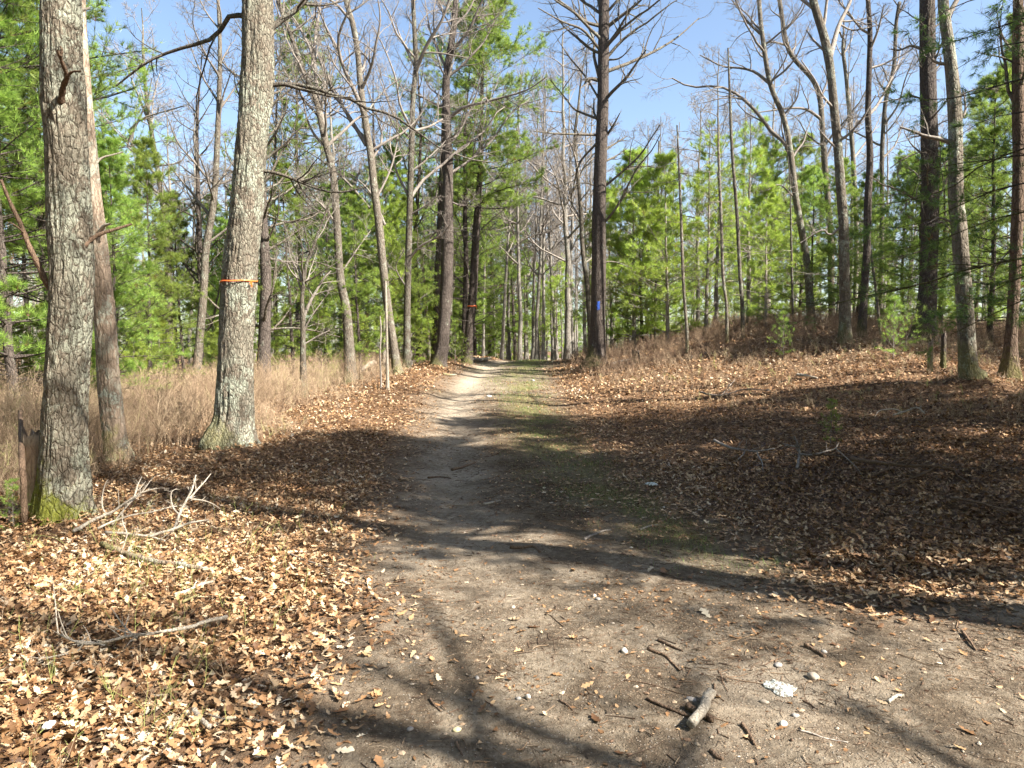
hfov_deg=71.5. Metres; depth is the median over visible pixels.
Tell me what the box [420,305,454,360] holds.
pine tree
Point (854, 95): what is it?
bare tree
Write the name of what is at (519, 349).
bare tree
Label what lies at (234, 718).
fallen branch
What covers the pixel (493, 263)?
bare tree
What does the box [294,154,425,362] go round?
pine tree
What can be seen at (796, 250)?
bare tree
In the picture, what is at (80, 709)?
fallen leaves
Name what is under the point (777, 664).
stone
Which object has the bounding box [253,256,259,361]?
bare tree
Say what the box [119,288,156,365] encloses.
pine tree
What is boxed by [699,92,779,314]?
bare tree
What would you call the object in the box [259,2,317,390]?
twin trunks
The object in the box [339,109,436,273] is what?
bare tree
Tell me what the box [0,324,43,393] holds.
pine tree
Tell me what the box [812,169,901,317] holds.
pine tree
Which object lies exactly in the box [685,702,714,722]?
bark chunk
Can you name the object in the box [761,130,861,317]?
pine tree
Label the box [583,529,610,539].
stick
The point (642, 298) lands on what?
pine tree
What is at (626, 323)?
pine tree
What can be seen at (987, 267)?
bare tree
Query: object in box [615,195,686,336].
pine tree
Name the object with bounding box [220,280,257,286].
ribbon
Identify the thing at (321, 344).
pine tree
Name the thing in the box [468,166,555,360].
pine tree
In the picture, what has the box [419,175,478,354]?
pine tree
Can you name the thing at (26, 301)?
pine tree
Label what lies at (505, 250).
bare tree
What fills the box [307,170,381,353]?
pine tree
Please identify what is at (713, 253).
bare tree
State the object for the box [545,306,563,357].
pine tree
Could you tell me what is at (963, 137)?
bare tree
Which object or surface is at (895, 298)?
pine tree
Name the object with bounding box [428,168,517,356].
pine tree
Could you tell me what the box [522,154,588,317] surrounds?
bare tree
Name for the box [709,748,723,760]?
stick
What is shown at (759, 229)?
pine tree
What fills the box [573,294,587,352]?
pine tree
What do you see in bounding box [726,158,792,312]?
bare tree
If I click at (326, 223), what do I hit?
bare tree
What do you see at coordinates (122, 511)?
fallen branch
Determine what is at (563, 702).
stick
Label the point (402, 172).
pine tree
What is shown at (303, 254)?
bare tree
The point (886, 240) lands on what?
pine tree
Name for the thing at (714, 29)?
sky
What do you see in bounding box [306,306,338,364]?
pine tree
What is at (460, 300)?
pine tree
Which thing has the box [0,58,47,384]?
pine tree
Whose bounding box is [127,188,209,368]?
pine tree
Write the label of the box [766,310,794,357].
pine tree
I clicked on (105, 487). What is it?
fallen branch
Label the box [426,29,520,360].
bare tree
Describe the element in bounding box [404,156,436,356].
bare tree
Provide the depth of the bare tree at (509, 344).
37.95 m
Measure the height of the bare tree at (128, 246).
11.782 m
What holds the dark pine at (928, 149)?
on the ground at (400, 691)
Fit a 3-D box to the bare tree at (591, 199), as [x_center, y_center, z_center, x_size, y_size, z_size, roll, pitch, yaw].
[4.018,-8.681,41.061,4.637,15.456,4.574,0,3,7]
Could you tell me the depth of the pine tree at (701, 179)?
23.95 m
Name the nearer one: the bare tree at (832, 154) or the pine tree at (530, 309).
the bare tree at (832, 154)
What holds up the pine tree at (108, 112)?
on the ground at (400, 691)
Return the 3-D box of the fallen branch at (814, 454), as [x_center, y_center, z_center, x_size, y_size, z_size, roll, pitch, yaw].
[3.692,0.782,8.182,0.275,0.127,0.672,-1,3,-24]
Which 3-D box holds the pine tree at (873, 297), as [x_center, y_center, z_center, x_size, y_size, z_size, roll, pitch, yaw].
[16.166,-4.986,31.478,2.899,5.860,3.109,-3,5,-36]
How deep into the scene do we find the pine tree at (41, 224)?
17.25 m
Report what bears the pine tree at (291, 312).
on the ground at (400, 691)
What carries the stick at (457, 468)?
on the ground at (400, 691)
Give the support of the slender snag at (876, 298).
on the ground at (400, 691)
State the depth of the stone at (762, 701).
3.23 m
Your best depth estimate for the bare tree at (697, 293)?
34.68 m
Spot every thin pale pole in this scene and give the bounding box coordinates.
[379,316,381,387]
[384,281,389,389]
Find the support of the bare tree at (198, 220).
on the ground at (400, 691)
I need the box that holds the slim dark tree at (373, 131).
[344,66,429,361]
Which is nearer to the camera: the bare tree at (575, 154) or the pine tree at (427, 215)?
the bare tree at (575, 154)
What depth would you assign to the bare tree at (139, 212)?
37.66 m
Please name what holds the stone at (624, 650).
on the ground at (400, 691)
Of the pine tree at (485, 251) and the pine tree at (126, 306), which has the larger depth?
the pine tree at (485, 251)
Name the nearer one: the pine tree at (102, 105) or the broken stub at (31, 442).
the broken stub at (31, 442)
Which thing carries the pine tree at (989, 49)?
on the ground at (400, 691)
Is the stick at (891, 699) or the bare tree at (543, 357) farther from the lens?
the bare tree at (543, 357)
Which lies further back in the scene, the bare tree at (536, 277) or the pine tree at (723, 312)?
the pine tree at (723, 312)
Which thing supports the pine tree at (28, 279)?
on the ground at (400, 691)
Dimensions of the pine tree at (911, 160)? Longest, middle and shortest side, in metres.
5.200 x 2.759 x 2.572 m
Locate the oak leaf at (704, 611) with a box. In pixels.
[699,608,709,617]
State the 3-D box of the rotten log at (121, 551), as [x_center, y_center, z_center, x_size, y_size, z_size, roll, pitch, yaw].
[-2.714,1.290,5.305,1.205,0.075,0.104,1,3,27]
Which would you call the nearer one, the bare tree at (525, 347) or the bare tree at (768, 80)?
the bare tree at (768, 80)
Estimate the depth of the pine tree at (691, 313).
39.52 m
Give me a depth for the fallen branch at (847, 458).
7.60 m
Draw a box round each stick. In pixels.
[427,476,450,478]
[429,697,441,710]
[451,462,475,470]
[455,741,462,755]
[510,545,540,552]
[559,699,573,710]
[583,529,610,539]
[624,679,690,695]
[639,524,657,530]
[646,697,690,716]
[647,646,680,670]
[657,638,682,651]
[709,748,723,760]
[713,683,724,700]
[740,722,755,745]
[799,729,847,742]
[802,700,814,708]
[804,642,825,657]
[886,694,903,703]
[961,630,976,650]
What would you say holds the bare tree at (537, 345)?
on the ground at (400, 691)
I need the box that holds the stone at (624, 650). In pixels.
[621,647,627,653]
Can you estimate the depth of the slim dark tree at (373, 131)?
23.68 m
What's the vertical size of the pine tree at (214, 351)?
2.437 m
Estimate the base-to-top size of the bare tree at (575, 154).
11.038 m
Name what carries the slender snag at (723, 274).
on the ground at (400, 691)
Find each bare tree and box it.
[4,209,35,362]
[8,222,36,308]
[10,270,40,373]
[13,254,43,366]
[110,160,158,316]
[124,134,188,319]
[129,167,191,361]
[131,88,231,365]
[138,94,223,302]
[148,2,230,382]
[152,0,276,382]
[174,171,218,367]
[182,122,235,269]
[226,106,320,366]
[239,0,416,384]
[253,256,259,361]
[268,70,366,381]
[270,160,324,350]
[274,0,440,374]
[290,43,401,354]
[290,144,376,364]
[329,161,370,342]
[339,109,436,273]
[347,0,526,368]
[364,44,455,360]
[387,8,451,363]
[392,151,434,283]
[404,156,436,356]
[406,131,459,358]
[417,72,486,358]
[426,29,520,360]
[459,70,515,355]
[463,207,520,355]
[467,73,572,360]
[470,153,513,357]
[477,143,538,355]
[482,112,541,359]
[485,31,648,359]
[488,46,540,359]
[494,170,564,358]
[495,71,584,359]
[500,164,533,314]
[501,128,546,360]
[512,61,569,359]
[512,87,591,360]
[512,154,567,357]
[516,112,583,360]
[518,82,562,359]
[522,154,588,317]
[522,206,562,312]
[531,162,570,359]
[538,186,582,358]
[539,60,596,357]
[544,97,622,349]
[544,175,577,344]
[546,35,608,346]
[548,231,581,320]
[552,194,591,349]
[556,135,592,353]
[561,222,588,325]
[564,177,618,348]
[565,47,619,354]
[606,224,636,336]
[607,187,642,344]
[607,220,641,341]
[622,118,676,338]
[628,112,687,327]
[639,0,832,323]
[643,120,703,324]
[660,43,755,321]
[662,89,725,327]
[678,195,715,317]
[691,178,745,314]
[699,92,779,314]
[700,191,731,315]
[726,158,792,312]
[737,0,887,316]
[744,59,818,311]
[765,169,811,314]
[803,118,862,309]
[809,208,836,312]
[810,93,892,314]
[812,77,902,310]
[818,0,919,316]
[820,0,897,316]
[823,0,940,336]
[834,152,899,317]
[857,106,919,309]
[870,190,904,310]
[874,137,945,311]
[888,109,947,230]
[894,203,918,307]
[938,89,982,319]
[945,111,1011,305]
[950,196,998,322]
[972,100,1020,312]
[982,191,1011,291]
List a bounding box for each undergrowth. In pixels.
[0,339,430,497]
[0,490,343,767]
[558,305,1023,424]
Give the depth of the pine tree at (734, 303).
34.09 m
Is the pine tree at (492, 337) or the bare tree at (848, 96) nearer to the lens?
the bare tree at (848, 96)
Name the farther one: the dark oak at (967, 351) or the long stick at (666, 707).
the dark oak at (967, 351)
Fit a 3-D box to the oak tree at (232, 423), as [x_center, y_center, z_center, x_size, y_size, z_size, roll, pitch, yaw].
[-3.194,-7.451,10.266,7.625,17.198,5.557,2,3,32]
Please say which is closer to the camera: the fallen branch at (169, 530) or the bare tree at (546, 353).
the fallen branch at (169, 530)
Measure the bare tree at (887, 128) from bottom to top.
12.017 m
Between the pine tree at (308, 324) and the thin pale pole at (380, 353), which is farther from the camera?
the pine tree at (308, 324)
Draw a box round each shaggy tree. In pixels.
[378,0,556,367]
[421,55,470,360]
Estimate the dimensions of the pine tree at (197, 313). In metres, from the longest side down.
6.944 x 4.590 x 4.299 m
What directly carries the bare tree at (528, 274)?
on the ground at (400, 691)
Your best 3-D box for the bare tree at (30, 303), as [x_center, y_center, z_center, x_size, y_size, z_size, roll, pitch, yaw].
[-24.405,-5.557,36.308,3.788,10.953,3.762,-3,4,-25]
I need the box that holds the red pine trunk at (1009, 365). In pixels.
[970,0,1023,380]
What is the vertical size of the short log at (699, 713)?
0.050 m
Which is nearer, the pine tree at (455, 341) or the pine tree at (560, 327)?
the pine tree at (455, 341)
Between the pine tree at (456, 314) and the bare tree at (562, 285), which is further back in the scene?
the bare tree at (562, 285)
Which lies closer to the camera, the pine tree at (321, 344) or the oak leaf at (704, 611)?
the oak leaf at (704, 611)
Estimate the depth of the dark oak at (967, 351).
11.80 m
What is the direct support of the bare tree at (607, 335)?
on the ground at (400, 691)
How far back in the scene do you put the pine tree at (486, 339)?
40.70 m
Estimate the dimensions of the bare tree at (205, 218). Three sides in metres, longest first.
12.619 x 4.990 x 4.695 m
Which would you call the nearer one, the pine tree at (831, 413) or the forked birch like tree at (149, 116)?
the pine tree at (831, 413)
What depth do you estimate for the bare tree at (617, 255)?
34.12 m
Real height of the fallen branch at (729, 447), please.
0.358 m
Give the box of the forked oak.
[750,0,885,342]
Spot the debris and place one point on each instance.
(935, 600)
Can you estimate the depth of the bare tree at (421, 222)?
38.77 m
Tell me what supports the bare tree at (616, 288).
on the ground at (400, 691)
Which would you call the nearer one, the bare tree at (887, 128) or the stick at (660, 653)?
the stick at (660, 653)
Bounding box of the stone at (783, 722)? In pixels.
[779,720,787,725]
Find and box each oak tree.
[0,0,131,525]
[87,0,480,450]
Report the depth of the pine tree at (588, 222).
26.58 m
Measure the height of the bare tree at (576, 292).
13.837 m
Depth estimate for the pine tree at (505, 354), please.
43.49 m
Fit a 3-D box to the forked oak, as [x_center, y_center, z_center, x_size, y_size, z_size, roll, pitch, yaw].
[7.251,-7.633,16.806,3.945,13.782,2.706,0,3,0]
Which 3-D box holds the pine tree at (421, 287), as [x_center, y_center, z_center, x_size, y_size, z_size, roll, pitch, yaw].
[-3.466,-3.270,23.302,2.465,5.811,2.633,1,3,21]
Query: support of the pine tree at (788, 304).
on the ground at (400, 691)
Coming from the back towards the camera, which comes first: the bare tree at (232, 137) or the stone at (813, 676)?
the bare tree at (232, 137)
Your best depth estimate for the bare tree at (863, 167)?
33.76 m
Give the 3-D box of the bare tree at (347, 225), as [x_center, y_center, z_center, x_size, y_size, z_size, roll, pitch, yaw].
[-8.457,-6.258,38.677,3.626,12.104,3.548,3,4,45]
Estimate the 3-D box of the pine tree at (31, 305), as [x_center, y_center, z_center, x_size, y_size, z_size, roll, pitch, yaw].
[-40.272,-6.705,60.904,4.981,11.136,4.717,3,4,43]
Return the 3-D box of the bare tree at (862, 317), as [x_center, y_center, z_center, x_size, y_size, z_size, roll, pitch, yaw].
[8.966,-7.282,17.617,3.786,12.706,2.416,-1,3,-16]
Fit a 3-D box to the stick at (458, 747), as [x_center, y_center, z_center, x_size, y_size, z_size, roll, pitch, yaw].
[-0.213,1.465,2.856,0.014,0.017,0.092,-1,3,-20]
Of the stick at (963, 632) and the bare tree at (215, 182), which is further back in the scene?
the bare tree at (215, 182)
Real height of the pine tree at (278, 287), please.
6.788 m
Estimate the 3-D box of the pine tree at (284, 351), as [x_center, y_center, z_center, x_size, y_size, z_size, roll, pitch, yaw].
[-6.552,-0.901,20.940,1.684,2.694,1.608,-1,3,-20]
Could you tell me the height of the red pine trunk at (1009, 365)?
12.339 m
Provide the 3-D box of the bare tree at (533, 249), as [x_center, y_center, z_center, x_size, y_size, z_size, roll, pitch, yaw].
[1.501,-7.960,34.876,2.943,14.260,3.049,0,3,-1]
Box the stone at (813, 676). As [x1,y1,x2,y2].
[807,672,819,679]
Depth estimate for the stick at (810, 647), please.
3.75 m
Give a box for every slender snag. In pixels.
[623,141,686,341]
[648,125,732,352]
[692,113,749,342]
[706,47,776,338]
[767,131,832,320]
[870,209,887,334]
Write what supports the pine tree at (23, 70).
on the ground at (400, 691)
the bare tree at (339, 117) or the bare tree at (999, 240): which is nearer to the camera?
the bare tree at (339, 117)
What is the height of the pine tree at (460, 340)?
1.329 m
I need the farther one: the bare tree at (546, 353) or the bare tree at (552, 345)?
the bare tree at (546, 353)
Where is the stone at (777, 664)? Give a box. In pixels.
[774,662,781,666]
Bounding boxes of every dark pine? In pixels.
[163,2,361,397]
[870,0,978,344]
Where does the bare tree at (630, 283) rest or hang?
on the ground at (400, 691)
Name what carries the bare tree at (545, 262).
on the ground at (400, 691)
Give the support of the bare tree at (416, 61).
on the ground at (400, 691)
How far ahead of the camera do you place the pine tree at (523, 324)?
45.45 m
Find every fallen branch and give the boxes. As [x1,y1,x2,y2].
[20,576,227,662]
[96,467,124,506]
[97,503,185,528]
[104,527,170,541]
[111,475,155,524]
[117,510,127,548]
[148,515,207,537]
[166,474,219,531]
[173,577,215,596]
[182,593,205,602]
[207,713,263,720]
[290,553,332,571]
[699,380,775,395]
[713,437,774,470]
[781,436,841,469]
[796,373,817,378]
[801,446,855,458]
[835,447,861,474]
[875,404,926,416]
[911,518,964,535]
[950,496,1023,513]
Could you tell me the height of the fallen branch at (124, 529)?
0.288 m
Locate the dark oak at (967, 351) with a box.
[888,0,1006,379]
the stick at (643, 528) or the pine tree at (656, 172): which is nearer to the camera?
the stick at (643, 528)
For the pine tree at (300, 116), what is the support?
on the ground at (400, 691)
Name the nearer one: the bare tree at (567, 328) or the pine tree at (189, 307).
the pine tree at (189, 307)
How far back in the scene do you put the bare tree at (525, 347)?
39.82 m
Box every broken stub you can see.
[19,424,39,515]
[926,338,933,372]
[939,331,946,367]
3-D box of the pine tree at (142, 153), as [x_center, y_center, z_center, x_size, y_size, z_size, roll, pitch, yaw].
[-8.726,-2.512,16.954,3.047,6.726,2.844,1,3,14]
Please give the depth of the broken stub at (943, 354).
13.15 m
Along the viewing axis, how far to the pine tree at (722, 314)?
38.92 m
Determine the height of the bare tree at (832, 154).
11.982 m
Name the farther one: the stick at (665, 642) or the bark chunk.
the stick at (665, 642)
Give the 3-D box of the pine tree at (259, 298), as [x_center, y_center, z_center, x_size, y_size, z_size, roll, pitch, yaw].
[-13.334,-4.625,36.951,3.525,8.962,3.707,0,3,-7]
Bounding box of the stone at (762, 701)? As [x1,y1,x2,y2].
[759,699,768,703]
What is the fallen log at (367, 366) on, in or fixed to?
on the ground at (400, 691)
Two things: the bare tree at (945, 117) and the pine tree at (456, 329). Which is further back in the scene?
the bare tree at (945, 117)
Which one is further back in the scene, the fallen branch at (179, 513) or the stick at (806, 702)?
the fallen branch at (179, 513)
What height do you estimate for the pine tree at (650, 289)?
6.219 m
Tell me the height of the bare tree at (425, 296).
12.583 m
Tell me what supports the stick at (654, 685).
on the ground at (400, 691)
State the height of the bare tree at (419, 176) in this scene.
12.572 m
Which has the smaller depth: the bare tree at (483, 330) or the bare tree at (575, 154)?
the bare tree at (575, 154)
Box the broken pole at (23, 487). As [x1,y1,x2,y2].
[18,410,27,522]
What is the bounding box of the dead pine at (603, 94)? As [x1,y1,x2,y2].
[528,0,714,368]
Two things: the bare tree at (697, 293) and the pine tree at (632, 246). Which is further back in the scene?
the bare tree at (697, 293)
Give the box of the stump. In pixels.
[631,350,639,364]
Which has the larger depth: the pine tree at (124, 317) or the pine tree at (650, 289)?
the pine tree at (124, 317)
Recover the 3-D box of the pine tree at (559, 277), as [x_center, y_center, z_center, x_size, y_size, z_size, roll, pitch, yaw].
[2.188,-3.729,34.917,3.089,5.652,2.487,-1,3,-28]
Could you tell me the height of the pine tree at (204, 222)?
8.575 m
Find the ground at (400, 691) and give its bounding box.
[0,323,1023,767]
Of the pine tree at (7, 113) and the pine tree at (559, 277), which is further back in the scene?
the pine tree at (559, 277)
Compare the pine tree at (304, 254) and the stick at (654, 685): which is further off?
the pine tree at (304, 254)
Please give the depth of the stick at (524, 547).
5.73 m
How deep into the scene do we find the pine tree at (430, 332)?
42.27 m
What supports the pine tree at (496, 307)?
on the ground at (400, 691)
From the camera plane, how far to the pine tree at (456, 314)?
43.14 m
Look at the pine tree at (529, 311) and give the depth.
51.32 m
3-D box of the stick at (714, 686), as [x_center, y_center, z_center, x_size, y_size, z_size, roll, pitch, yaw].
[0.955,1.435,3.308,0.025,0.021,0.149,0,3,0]
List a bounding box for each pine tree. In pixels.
[0,0,107,327]
[0,0,148,406]
[0,0,164,379]
[0,0,171,393]
[0,0,180,355]
[0,50,36,375]
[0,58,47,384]
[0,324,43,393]
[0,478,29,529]
[1,100,42,371]
[2,302,47,387]
[8,182,43,301]
[13,270,44,365]
[23,136,190,398]
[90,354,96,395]
[91,81,162,353]
[92,233,162,357]
[109,135,217,385]
[118,273,153,358]
[119,286,174,362]
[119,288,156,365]
[119,329,161,396]
[123,191,218,378]
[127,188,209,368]
[140,309,189,386]
[153,272,186,362]
[164,194,256,366]
[176,256,218,366]
[186,217,259,369]
[191,320,218,377]
[194,0,371,367]
[194,183,297,372]
[253,160,338,384]
[255,254,287,352]
[255,301,289,365]
[271,164,338,359]
[271,311,316,379]
[279,274,333,366]
[280,255,311,354]
[281,183,374,374]
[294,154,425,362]
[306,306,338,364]
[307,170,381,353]
[307,305,342,385]
[310,186,396,376]
[329,151,434,368]
[335,304,375,373]
[346,143,440,360]
[354,248,382,356]
[359,0,571,363]
[360,216,452,360]
[364,111,455,362]
[364,195,438,357]
[381,289,427,364]
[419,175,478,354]
[420,125,522,342]
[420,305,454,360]
[421,271,456,360]
[421,295,458,355]
[423,168,502,354]
[424,289,479,353]
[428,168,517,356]
[448,322,464,360]
[452,181,526,356]
[452,317,459,356]
[454,333,473,363]
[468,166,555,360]
[476,288,523,357]
[476,300,499,356]
[485,292,531,359]
[510,278,548,356]
[510,303,531,357]
[516,264,564,359]
[529,252,582,359]
[544,185,663,351]
[545,294,587,354]
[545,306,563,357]
[552,146,698,350]
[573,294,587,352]
[590,148,718,344]
[605,169,681,348]
[605,233,651,344]
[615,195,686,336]
[630,249,661,326]
[643,222,703,331]
[658,117,759,333]
[669,221,724,327]
[669,249,718,327]
[685,211,756,322]
[692,96,802,323]
[704,181,805,325]
[710,136,826,319]
[711,285,735,320]
[713,262,746,317]
[719,233,777,318]
[739,235,780,320]
[741,0,1023,363]
[746,164,826,311]
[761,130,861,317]
[762,164,858,315]
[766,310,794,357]
[771,261,824,316]
[800,157,880,324]
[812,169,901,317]
[819,397,842,442]
[850,149,942,326]
[850,205,910,318]
[870,234,914,321]
[872,152,985,325]
[873,295,920,358]
[878,136,1008,326]
[880,279,926,346]
[898,185,977,316]
[917,124,1023,323]
[938,66,1023,343]
[939,12,1023,311]
[994,266,1023,322]
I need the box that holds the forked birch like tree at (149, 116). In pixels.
[93,0,225,385]
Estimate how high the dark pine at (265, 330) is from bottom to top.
13.004 m
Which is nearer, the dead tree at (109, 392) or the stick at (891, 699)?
the stick at (891, 699)
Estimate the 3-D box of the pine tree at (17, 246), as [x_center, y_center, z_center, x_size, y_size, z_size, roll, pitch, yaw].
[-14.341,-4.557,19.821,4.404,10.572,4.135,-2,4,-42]
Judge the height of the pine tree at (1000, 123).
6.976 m
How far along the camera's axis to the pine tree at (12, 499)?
5.93 m
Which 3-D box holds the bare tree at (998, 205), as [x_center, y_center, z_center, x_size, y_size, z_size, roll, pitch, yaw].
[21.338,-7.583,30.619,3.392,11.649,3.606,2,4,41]
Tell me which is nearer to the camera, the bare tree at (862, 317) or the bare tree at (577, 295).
the bare tree at (862, 317)
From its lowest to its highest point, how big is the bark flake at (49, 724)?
0.025 m
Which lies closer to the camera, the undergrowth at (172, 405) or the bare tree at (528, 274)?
the undergrowth at (172, 405)
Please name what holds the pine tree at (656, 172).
on the ground at (400, 691)
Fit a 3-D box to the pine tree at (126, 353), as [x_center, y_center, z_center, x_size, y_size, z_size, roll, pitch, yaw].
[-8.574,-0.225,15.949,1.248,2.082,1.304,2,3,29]
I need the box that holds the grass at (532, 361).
[369,359,847,582]
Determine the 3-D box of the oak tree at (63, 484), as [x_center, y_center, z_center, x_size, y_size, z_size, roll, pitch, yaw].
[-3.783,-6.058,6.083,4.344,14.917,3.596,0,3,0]
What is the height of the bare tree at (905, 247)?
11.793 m
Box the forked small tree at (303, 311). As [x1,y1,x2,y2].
[264,131,364,397]
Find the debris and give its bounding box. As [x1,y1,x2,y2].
[157,388,1023,767]
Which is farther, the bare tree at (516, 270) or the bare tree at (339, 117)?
the bare tree at (516, 270)
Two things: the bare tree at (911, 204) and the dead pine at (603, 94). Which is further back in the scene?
the bare tree at (911, 204)
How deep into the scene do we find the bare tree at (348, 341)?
19.79 m
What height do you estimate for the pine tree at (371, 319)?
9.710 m
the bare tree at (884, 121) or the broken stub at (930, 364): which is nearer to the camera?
the broken stub at (930, 364)
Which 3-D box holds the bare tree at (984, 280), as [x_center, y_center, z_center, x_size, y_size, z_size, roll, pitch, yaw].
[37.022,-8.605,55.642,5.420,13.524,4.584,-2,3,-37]
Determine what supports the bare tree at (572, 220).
on the ground at (400, 691)
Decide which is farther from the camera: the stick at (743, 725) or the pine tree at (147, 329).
the pine tree at (147, 329)
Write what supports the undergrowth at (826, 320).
on the ground at (400, 691)
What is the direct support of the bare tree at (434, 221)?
on the ground at (400, 691)
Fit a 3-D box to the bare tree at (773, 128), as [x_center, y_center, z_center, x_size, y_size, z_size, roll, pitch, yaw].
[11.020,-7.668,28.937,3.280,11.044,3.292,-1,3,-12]
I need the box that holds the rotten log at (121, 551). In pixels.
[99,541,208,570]
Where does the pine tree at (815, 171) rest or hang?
on the ground at (400, 691)
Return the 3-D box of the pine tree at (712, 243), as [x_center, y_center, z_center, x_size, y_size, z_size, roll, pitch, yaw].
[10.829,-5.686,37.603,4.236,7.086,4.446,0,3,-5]
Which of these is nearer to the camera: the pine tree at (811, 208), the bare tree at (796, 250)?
the pine tree at (811, 208)
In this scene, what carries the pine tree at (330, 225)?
on the ground at (400, 691)
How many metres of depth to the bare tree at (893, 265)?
47.08 m
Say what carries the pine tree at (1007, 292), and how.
on the ground at (400, 691)
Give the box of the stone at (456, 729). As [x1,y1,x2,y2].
[452,727,460,731]
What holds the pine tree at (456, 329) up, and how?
on the ground at (400, 691)
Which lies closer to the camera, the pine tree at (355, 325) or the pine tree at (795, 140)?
the pine tree at (355, 325)
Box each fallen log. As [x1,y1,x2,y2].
[357,360,375,373]
[473,357,490,360]
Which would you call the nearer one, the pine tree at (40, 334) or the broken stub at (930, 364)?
the broken stub at (930, 364)
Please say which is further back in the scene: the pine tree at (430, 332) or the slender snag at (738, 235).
the pine tree at (430, 332)
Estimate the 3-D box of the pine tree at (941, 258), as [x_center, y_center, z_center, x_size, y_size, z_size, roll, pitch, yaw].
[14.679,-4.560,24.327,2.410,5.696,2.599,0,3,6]
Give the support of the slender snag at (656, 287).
on the ground at (400, 691)
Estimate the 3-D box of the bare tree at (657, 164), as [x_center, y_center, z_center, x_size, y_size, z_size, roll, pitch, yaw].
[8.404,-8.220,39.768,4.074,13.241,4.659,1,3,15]
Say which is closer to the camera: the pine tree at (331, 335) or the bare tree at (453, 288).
the bare tree at (453, 288)
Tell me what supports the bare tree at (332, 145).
on the ground at (400, 691)
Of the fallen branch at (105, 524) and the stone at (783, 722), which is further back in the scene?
the fallen branch at (105, 524)
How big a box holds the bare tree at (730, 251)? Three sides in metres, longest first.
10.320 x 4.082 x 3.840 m
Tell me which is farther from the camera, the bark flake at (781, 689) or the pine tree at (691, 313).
the pine tree at (691, 313)
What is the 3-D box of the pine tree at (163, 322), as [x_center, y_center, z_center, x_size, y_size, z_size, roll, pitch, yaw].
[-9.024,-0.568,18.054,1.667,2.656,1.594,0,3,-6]
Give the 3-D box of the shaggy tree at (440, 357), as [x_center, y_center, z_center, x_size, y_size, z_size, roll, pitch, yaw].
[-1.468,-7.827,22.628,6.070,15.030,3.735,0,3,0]
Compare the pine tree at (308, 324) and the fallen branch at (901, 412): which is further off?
the pine tree at (308, 324)
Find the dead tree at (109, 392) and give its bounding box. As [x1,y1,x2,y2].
[82,0,135,463]
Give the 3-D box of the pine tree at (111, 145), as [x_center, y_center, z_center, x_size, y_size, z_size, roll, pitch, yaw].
[-7.328,-1.761,13.005,2.531,5.528,2.349,0,3,-5]
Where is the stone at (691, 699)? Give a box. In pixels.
[686,696,696,701]
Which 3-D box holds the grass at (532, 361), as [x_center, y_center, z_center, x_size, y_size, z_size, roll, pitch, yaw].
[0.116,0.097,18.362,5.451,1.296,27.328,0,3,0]
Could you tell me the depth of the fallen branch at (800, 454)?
8.38 m
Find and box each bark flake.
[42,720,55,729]
[645,482,657,485]
[763,679,796,697]
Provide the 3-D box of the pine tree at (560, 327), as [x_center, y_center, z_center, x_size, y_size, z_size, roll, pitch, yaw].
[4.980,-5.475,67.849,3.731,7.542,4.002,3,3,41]
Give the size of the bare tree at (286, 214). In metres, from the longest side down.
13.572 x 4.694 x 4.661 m
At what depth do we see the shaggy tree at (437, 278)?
24.71 m
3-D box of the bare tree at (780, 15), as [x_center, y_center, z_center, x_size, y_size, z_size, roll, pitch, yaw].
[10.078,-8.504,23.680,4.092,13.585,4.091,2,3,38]
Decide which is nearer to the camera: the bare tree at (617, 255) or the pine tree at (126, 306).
the pine tree at (126, 306)
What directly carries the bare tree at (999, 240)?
on the ground at (400, 691)
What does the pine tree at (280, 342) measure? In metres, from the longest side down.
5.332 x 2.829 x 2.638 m
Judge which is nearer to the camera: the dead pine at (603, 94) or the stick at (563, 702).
the stick at (563, 702)
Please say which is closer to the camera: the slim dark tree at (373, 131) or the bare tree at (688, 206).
the slim dark tree at (373, 131)
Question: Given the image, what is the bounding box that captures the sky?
[0,0,1023,351]
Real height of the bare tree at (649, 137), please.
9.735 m
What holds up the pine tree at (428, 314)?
on the ground at (400, 691)
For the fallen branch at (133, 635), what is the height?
0.401 m
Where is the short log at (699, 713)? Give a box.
[686,688,716,728]
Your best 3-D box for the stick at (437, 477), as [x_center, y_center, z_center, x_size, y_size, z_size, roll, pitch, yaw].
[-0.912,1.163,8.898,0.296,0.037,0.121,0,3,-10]

